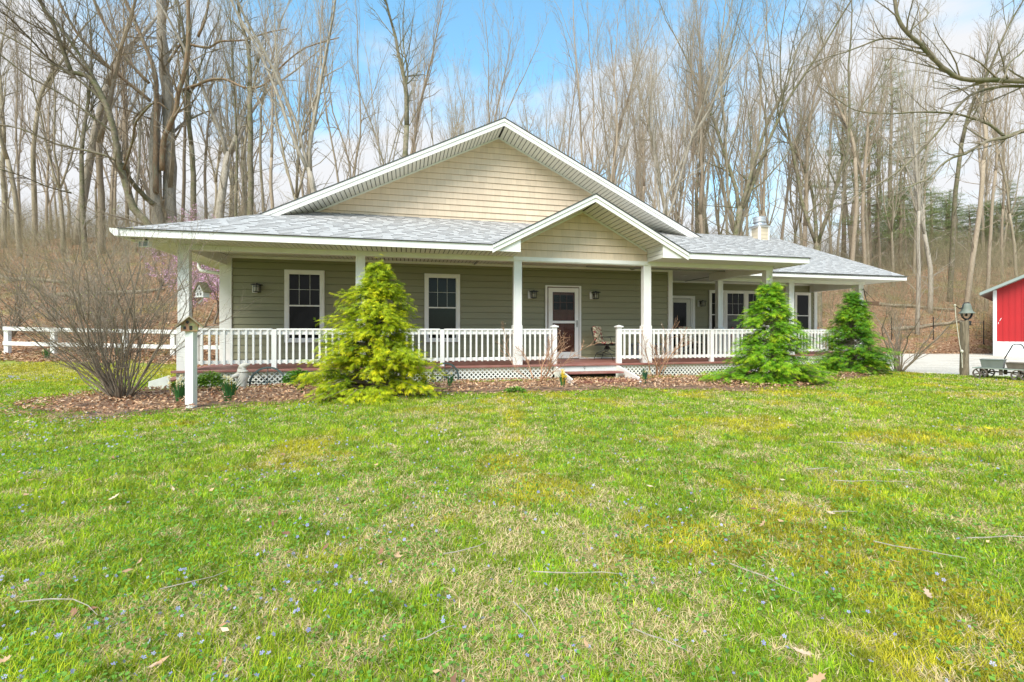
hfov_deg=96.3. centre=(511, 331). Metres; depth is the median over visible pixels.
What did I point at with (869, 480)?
fallen twig
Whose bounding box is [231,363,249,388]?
garden statue
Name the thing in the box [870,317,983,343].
wire fence
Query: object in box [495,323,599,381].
budding shrub
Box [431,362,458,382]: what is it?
wagon wheel
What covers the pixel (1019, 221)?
pine tree
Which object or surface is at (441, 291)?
window
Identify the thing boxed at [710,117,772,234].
bare tree
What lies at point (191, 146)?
bare tree
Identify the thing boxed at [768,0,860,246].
bare tree
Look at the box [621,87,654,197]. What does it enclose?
bare tree
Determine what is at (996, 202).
pine tree
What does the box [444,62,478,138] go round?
bare tree
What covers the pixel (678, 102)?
bare tree
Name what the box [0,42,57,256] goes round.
bare tree
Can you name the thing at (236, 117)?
bare tree
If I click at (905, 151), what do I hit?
bare tree
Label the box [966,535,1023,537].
fallen twig
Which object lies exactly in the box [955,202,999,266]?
pine tree
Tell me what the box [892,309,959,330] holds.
fallen log
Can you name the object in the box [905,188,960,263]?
pine tree
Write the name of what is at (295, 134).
bare tree
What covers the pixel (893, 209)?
bare tree
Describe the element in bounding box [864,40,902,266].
bare tree
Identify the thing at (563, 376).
daffodil clump
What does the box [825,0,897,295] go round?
bare tree
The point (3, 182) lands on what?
bare tree
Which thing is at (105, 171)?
bare tree
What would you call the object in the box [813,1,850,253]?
bare tree
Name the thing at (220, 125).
bare tree
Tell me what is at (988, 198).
bare tree
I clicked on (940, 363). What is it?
driveway
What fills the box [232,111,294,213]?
bare tree
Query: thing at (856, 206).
bare tree
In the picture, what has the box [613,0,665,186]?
bare tree
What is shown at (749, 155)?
bare tree
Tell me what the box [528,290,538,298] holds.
wall lantern
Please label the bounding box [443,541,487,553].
fallen twig
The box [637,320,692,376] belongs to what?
budding shrub
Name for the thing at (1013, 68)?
bare tree
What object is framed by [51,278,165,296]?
fallen log
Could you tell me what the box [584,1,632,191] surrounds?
bare tree
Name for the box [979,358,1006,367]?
zinc tub
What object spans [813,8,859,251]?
bare tree
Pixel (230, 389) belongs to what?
daffodil clump
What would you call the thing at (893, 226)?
pine tree
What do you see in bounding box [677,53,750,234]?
bare tree
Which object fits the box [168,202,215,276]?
redbud tree
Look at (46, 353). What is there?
daffodil clump
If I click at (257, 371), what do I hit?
wagon wheel
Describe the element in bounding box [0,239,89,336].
bare bush
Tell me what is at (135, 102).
bare tree
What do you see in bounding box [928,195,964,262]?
pine tree
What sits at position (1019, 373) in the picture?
garden wagon
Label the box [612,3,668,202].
bare tree
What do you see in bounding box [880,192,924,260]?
pine tree
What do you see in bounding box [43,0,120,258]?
bare tree
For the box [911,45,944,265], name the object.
bare tree
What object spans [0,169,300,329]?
undergrowth hillside
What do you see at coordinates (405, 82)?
bare tree
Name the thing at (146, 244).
flood light
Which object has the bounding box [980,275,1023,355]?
red barn
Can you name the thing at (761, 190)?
bare tree
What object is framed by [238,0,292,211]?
bare tree
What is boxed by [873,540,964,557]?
fallen twig
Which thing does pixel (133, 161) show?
bare tree
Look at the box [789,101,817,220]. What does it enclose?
bare tree
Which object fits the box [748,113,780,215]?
bare tree
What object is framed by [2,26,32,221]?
bare tree
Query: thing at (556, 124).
bare tree
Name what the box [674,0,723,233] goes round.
bare tree
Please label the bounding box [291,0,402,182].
bare tree
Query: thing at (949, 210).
pine tree
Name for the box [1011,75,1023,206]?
bare tree
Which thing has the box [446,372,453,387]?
daffodil clump
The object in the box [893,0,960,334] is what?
bare tree
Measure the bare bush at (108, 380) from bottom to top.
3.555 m
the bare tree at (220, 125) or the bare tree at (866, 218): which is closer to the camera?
the bare tree at (866, 218)
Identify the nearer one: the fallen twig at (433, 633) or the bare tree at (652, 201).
the fallen twig at (433, 633)
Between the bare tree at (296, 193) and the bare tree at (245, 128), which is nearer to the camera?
the bare tree at (296, 193)
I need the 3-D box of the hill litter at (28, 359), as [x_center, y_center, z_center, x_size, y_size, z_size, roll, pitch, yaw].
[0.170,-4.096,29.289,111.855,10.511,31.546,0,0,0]
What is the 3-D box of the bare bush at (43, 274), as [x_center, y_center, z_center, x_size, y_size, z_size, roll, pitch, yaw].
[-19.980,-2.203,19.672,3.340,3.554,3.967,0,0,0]
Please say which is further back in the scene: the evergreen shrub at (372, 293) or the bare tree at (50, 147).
the bare tree at (50, 147)
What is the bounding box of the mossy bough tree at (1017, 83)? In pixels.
[766,0,1023,219]
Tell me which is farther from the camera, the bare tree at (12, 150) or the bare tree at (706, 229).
the bare tree at (12, 150)
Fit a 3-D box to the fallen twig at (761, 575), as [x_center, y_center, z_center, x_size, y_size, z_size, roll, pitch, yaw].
[1.113,1.087,2.028,0.022,0.009,0.298,0,0,-36]
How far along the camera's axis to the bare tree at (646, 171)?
64.73 m
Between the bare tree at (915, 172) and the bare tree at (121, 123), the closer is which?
the bare tree at (915, 172)
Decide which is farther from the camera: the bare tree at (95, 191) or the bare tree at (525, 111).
the bare tree at (95, 191)
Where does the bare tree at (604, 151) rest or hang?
on the ground at (954, 347)
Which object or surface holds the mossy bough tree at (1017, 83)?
on the ground at (954, 347)
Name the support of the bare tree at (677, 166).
on the ground at (954, 347)
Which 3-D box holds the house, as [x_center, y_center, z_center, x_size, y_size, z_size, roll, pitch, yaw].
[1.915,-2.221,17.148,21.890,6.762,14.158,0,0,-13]
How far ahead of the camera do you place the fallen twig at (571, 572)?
2.07 m
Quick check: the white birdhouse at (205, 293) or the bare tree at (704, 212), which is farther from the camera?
the bare tree at (704, 212)
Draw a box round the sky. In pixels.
[0,0,1023,261]
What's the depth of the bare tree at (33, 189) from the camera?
35.53 m
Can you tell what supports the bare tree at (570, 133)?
on the ground at (954, 347)
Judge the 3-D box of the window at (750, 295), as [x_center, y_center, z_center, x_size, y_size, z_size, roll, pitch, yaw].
[9.263,-0.625,17.608,0.660,1.850,0.060,0,0,-13]
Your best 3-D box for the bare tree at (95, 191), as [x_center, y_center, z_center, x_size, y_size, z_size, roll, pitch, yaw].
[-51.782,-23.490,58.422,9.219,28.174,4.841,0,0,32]
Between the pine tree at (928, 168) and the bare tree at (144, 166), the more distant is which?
the bare tree at (144, 166)
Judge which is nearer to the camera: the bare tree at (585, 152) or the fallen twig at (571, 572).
the fallen twig at (571, 572)
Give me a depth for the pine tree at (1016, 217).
58.02 m
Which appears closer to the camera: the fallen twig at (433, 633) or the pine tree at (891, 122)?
the fallen twig at (433, 633)
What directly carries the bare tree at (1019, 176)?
on the ground at (954, 347)
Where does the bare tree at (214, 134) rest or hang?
on the ground at (954, 347)
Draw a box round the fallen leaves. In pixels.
[0,388,1023,681]
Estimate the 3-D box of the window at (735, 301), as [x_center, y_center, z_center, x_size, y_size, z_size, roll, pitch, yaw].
[8.494,-0.625,17.427,0.940,1.850,0.060,0,0,-13]
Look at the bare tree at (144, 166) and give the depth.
55.25 m
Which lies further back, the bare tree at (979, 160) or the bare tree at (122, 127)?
the bare tree at (979, 160)
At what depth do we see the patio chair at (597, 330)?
12.72 m
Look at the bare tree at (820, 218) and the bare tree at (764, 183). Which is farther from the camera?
the bare tree at (820, 218)
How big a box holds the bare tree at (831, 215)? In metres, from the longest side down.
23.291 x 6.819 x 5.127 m
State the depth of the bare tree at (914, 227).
38.62 m
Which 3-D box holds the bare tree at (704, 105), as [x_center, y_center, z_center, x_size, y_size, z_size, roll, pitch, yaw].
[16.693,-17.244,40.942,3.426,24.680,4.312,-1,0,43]
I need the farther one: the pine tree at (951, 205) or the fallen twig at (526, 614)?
the pine tree at (951, 205)
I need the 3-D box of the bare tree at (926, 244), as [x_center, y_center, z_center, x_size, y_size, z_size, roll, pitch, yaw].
[28.473,-11.204,32.292,6.496,20.713,8.656,0,0,17]
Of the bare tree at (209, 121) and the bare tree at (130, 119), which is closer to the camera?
the bare tree at (209, 121)
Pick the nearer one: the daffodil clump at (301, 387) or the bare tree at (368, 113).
the daffodil clump at (301, 387)
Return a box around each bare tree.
[0,0,62,247]
[0,0,159,255]
[0,1,30,227]
[0,26,26,151]
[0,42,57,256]
[0,57,33,223]
[2,0,114,246]
[2,0,123,252]
[2,0,200,244]
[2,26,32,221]
[6,36,95,238]
[19,114,70,235]
[25,0,67,239]
[33,72,65,234]
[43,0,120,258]
[44,0,344,223]
[49,0,166,253]
[63,80,133,223]
[64,57,118,227]
[85,45,120,230]
[91,57,157,227]
[91,110,121,222]
[94,104,148,188]
[99,65,148,221]
[100,0,149,241]
[100,1,143,195]
[104,1,135,235]
[105,61,144,225]
[110,0,346,218]
[114,0,196,221]
[115,31,144,218]
[118,0,169,251]
[132,84,159,214]
[142,0,232,220]
[161,8,198,193]
[167,0,208,219]
[176,0,233,217]
[179,47,225,206]
[191,34,285,215]
[193,68,234,218]
[196,40,254,214]
[198,0,261,215]
[199,0,289,215]
[202,0,266,212]
[203,117,240,209]
[207,0,354,197]
[209,0,352,202]
[209,4,244,215]
[211,0,257,216]
[225,0,277,215]
[228,54,257,213]
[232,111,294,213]
[233,0,304,212]
[237,0,321,197]
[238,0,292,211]
[290,0,325,193]
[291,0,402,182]
[292,8,331,193]
[336,18,394,164]
[341,0,436,171]
[351,0,438,165]
[395,21,484,148]
[396,0,460,155]
[397,30,428,153]
[423,24,508,141]
[435,107,465,139]
[443,76,473,138]
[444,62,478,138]
[446,0,550,131]
[466,0,525,127]
[497,78,551,138]
[514,40,562,146]
[523,107,547,133]
[537,80,574,154]
[539,0,656,188]
[539,66,581,151]
[550,17,594,157]
[571,92,594,169]
[574,0,631,182]
[575,64,641,185]
[584,0,694,186]
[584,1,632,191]
[590,100,633,177]
[604,24,656,203]
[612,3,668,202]
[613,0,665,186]
[617,0,687,224]
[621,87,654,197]
[622,0,782,216]
[623,115,663,198]
[624,150,653,206]
[629,24,684,201]
[639,0,723,227]
[643,0,717,224]
[645,0,706,232]
[645,74,677,208]
[657,0,850,235]
[659,10,727,234]
[661,5,716,233]
[669,23,722,232]
[671,112,711,233]
[672,0,826,235]
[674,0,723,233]
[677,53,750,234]
[678,0,760,233]
[685,7,711,233]
[688,0,764,234]
[694,19,750,230]
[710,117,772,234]
[727,48,763,235]
[731,74,764,235]
[731,87,764,234]
[737,80,777,228]
[739,10,786,236]
[739,80,790,236]
[740,0,937,327]
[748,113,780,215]
[763,33,834,243]
[767,3,845,239]
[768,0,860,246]
[768,3,834,244]
[785,30,810,236]
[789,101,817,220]
[796,17,888,292]
[799,0,889,265]
[809,95,840,252]
[809,128,834,250]
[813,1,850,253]
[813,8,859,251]
[822,74,879,255]
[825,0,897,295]
[829,36,913,239]
[835,16,894,259]
[835,105,883,251]
[843,6,968,313]
[860,13,925,286]
[861,26,899,267]
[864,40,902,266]
[869,0,959,273]
[886,50,916,263]
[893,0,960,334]
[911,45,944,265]
[911,61,956,243]
[912,0,1023,301]
[951,91,999,239]
[953,0,1023,316]
[958,41,1023,277]
[959,52,1013,310]
[966,54,1011,266]
[970,105,1001,214]
[981,52,1023,255]
[982,19,1023,276]
[993,23,1023,121]
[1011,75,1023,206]
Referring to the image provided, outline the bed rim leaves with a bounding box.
[0,370,912,429]
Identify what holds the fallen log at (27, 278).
on the ground at (954, 347)
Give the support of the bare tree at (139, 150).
on the ground at (954, 347)
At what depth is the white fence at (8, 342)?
14.91 m
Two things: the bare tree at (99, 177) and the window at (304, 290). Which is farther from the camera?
the bare tree at (99, 177)
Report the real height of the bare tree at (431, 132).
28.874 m
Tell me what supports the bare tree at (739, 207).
on the ground at (954, 347)
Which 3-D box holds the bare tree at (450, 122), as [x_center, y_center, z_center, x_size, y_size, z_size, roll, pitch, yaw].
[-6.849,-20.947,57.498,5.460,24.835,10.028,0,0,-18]
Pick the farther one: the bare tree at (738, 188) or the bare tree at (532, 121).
the bare tree at (738, 188)
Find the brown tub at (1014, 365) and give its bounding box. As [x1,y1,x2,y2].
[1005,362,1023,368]
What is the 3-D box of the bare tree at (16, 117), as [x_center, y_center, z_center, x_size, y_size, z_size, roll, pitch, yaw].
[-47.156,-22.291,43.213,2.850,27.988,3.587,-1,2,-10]
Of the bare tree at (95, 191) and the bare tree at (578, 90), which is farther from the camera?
the bare tree at (95, 191)
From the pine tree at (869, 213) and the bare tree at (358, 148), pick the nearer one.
the bare tree at (358, 148)
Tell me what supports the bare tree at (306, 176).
on the ground at (954, 347)
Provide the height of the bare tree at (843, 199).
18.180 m
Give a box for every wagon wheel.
[249,367,285,386]
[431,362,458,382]
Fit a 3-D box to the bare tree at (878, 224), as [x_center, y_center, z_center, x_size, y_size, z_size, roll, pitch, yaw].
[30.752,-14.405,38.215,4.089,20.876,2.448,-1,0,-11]
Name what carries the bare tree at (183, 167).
on the ground at (954, 347)
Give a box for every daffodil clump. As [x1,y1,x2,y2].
[40,348,52,358]
[167,374,184,400]
[214,375,243,400]
[296,383,305,392]
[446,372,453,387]
[558,369,566,386]
[640,367,650,382]
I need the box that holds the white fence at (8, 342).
[3,326,218,355]
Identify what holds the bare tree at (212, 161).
on the ground at (954, 347)
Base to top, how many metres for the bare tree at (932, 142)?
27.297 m
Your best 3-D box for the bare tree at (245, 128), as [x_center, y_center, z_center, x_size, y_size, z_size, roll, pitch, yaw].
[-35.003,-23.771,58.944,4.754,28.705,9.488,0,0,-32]
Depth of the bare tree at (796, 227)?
33.46 m
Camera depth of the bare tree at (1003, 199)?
37.74 m
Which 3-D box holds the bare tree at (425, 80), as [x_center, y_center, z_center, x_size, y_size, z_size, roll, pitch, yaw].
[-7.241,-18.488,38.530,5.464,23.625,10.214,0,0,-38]
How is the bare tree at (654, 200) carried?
on the ground at (954, 347)
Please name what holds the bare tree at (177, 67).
on the ground at (954, 347)
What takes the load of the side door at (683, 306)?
in the house
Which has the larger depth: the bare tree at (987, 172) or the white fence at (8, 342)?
the bare tree at (987, 172)
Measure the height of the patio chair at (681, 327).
0.939 m
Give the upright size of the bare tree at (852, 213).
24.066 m
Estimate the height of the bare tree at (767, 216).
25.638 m
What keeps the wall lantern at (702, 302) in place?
attached to the house
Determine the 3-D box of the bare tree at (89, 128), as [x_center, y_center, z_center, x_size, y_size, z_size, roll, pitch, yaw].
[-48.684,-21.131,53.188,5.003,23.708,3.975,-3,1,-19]
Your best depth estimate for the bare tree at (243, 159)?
36.40 m
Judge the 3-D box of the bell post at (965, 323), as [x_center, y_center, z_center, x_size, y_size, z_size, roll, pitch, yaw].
[11.626,0.190,11.743,0.454,1.880,0.340,0,0,-29]
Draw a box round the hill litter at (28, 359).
[0,237,1023,366]
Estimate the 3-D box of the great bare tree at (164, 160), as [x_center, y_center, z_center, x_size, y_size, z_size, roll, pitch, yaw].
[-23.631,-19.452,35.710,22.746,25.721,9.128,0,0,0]
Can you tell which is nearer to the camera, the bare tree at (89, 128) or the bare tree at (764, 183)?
the bare tree at (764, 183)
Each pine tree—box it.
[803,84,862,257]
[830,119,911,265]
[852,51,925,267]
[859,197,904,266]
[871,142,938,270]
[872,193,932,261]
[880,187,941,265]
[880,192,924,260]
[883,115,949,266]
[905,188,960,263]
[925,187,963,260]
[925,203,957,262]
[926,187,972,242]
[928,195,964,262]
[934,199,971,266]
[941,204,988,266]
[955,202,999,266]
[957,179,1023,266]
[960,199,1004,251]
[973,201,1023,267]
[977,202,1022,265]
[1010,203,1023,243]
[1011,198,1023,265]
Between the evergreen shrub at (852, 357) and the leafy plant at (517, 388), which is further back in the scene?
the evergreen shrub at (852, 357)
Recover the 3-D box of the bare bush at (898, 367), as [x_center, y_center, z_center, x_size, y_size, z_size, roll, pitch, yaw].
[10.869,-0.055,12.424,2.564,2.459,2.109,0,0,30]
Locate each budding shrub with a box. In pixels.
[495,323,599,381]
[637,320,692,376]
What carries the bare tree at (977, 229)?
on the ground at (954, 347)
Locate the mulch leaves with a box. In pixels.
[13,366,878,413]
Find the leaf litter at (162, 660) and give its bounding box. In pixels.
[0,386,1013,681]
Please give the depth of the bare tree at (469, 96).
28.67 m
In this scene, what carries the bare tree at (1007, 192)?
on the ground at (954, 347)
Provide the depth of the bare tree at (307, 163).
24.13 m
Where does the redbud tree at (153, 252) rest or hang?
on the ground at (954, 347)
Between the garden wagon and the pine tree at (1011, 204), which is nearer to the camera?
the garden wagon
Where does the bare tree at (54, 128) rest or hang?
on the ground at (954, 347)
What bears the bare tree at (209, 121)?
on the ground at (954, 347)
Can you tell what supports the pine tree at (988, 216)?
on the ground at (954, 347)
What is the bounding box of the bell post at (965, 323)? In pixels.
[954,302,974,375]
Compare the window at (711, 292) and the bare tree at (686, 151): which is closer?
the window at (711, 292)
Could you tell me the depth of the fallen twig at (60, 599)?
1.85 m
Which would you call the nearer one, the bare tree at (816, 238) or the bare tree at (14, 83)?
the bare tree at (816, 238)
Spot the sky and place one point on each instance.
(461, 30)
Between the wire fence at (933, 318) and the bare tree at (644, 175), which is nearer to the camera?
the wire fence at (933, 318)
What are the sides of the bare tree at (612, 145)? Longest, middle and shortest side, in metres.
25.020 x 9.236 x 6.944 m
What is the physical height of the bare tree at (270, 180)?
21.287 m
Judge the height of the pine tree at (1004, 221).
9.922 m
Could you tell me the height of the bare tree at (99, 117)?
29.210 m
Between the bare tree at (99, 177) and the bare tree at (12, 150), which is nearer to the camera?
the bare tree at (99, 177)
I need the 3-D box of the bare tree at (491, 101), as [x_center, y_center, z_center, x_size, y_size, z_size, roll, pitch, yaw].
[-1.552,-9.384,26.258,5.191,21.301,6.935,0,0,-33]
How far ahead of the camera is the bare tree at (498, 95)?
27.62 m
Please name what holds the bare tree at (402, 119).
on the ground at (954, 347)
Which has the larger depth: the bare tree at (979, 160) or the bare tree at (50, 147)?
the bare tree at (50, 147)
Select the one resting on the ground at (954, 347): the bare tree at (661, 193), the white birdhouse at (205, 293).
the bare tree at (661, 193)
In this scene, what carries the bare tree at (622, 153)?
on the ground at (954, 347)
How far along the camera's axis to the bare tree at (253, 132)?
50.74 m
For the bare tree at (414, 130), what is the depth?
34.10 m
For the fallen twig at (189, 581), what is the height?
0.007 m
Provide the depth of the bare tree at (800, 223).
45.53 m
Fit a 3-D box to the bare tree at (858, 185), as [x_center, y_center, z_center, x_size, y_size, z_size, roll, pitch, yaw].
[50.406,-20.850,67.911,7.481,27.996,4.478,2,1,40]
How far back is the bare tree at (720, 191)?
32.18 m
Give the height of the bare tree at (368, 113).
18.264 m
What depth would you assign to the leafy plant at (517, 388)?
8.45 m
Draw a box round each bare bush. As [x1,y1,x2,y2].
[0,183,276,400]
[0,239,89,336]
[0,244,109,320]
[51,242,150,328]
[862,288,973,371]
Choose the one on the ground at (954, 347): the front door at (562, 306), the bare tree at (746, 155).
the bare tree at (746, 155)
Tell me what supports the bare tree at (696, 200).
on the ground at (954, 347)
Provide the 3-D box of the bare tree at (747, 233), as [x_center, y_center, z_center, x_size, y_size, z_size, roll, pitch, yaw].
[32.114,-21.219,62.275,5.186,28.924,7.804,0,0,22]
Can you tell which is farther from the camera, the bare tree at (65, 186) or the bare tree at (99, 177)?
the bare tree at (65, 186)
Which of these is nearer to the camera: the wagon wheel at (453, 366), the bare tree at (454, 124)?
the wagon wheel at (453, 366)
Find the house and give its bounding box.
[109,117,907,388]
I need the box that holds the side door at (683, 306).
[673,296,694,352]
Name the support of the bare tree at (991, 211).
on the ground at (954, 347)
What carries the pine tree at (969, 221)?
on the ground at (954, 347)
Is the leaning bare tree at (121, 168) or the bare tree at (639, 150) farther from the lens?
the bare tree at (639, 150)
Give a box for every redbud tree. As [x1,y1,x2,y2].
[138,243,203,299]
[144,255,218,317]
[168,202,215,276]
[192,262,218,324]
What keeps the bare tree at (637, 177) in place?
on the ground at (954, 347)
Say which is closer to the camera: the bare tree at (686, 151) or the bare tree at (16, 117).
the bare tree at (686, 151)
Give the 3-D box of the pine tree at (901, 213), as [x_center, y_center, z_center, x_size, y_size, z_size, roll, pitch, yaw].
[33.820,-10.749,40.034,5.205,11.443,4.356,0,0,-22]
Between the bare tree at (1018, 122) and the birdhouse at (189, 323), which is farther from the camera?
the bare tree at (1018, 122)
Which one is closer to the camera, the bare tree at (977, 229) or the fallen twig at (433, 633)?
the fallen twig at (433, 633)
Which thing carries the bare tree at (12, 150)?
on the ground at (954, 347)
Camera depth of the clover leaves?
2.33 m
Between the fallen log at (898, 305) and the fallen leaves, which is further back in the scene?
the fallen log at (898, 305)
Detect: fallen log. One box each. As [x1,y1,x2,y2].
[0,263,63,282]
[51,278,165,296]
[164,303,218,336]
[878,299,953,310]
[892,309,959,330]
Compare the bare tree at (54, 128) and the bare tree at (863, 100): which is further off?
the bare tree at (863, 100)
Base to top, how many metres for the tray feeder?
0.572 m
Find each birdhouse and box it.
[175,316,203,330]
[193,282,211,303]
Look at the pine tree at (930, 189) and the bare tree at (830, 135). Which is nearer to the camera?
the bare tree at (830, 135)
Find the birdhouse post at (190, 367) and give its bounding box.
[185,331,196,407]
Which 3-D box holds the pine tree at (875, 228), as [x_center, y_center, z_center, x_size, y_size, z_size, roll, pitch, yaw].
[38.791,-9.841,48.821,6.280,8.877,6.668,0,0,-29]
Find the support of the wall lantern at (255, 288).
attached to the house
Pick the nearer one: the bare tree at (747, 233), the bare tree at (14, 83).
the bare tree at (14, 83)
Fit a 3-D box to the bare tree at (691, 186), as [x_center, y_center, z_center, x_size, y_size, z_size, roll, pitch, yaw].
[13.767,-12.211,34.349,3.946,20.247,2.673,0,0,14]
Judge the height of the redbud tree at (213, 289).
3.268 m
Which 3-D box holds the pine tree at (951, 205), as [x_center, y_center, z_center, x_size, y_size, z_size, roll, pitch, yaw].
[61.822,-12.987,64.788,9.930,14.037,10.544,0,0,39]
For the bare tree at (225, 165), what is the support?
on the ground at (954, 347)
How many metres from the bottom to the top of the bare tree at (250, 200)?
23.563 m
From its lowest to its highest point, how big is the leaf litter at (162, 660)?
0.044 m
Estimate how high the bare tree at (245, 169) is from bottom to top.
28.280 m
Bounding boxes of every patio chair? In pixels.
[591,326,615,358]
[677,326,706,358]
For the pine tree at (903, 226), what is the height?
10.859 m
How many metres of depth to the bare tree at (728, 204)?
29.54 m
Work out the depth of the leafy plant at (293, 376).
9.34 m
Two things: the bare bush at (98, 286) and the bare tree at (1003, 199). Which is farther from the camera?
the bare tree at (1003, 199)
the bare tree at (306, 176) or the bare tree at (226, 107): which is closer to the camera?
the bare tree at (306, 176)
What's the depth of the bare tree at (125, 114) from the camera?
38.12 m
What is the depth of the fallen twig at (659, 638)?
1.62 m
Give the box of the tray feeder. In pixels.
[862,289,878,304]
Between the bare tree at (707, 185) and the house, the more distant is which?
the bare tree at (707, 185)
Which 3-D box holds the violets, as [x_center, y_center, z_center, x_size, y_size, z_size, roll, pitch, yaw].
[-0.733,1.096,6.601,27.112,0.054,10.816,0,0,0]
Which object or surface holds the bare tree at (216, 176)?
on the ground at (954, 347)
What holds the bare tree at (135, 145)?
on the ground at (954, 347)
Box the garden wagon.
[972,344,1023,380]
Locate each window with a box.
[284,269,324,342]
[424,273,459,341]
[709,290,724,328]
[725,290,745,338]
[746,291,760,328]
[794,292,810,340]
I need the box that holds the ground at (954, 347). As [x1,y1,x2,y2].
[0,237,1023,681]
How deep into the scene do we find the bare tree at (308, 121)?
34.10 m
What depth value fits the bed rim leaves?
7.56 m
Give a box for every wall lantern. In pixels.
[251,283,262,292]
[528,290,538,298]
[590,291,600,298]
[697,300,705,306]
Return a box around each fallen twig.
[20,598,96,614]
[160,570,227,589]
[417,625,453,640]
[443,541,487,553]
[513,601,540,634]
[533,571,620,573]
[635,628,689,651]
[730,563,799,592]
[827,441,874,445]
[833,480,906,481]
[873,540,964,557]
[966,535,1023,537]
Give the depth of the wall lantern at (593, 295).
13.21 m
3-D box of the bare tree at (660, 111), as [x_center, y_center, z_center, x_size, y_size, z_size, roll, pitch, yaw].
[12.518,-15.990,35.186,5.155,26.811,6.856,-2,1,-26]
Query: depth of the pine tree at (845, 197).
41.90 m
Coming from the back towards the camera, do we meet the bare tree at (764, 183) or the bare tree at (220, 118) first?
the bare tree at (220, 118)
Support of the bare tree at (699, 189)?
on the ground at (954, 347)
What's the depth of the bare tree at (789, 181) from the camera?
32.74 m
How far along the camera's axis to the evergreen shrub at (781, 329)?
9.72 m
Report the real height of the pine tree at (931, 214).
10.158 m
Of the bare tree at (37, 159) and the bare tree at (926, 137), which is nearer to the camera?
the bare tree at (926, 137)
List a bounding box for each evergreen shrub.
[286,254,448,405]
[696,276,846,387]
[809,288,901,375]
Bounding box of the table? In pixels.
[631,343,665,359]
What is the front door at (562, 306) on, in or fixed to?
in the house
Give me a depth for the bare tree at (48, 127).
41.08 m
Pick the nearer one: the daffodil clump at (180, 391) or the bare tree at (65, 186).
the daffodil clump at (180, 391)
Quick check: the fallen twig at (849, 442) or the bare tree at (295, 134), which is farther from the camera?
the bare tree at (295, 134)
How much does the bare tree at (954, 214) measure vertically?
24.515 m
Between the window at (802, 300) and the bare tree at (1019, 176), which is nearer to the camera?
the window at (802, 300)
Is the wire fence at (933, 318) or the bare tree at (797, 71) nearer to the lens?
the wire fence at (933, 318)
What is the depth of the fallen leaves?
1.92 m
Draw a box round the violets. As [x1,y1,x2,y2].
[0,373,1020,681]
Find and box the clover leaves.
[0,387,1023,681]
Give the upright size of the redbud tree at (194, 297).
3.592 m
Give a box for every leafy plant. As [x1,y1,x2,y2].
[197,371,230,389]
[281,368,308,385]
[503,386,527,392]
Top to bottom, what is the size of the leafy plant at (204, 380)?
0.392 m
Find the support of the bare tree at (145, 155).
on the ground at (954, 347)
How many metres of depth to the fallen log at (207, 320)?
17.52 m
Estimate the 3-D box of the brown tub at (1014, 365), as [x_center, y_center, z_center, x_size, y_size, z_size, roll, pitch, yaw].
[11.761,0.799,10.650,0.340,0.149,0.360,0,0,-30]
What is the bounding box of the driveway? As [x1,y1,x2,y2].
[877,354,1023,376]
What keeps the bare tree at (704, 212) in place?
on the ground at (954, 347)
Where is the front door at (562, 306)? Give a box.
[545,285,580,358]
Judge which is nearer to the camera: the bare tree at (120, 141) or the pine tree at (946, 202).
the bare tree at (120, 141)
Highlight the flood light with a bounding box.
[131,238,151,247]

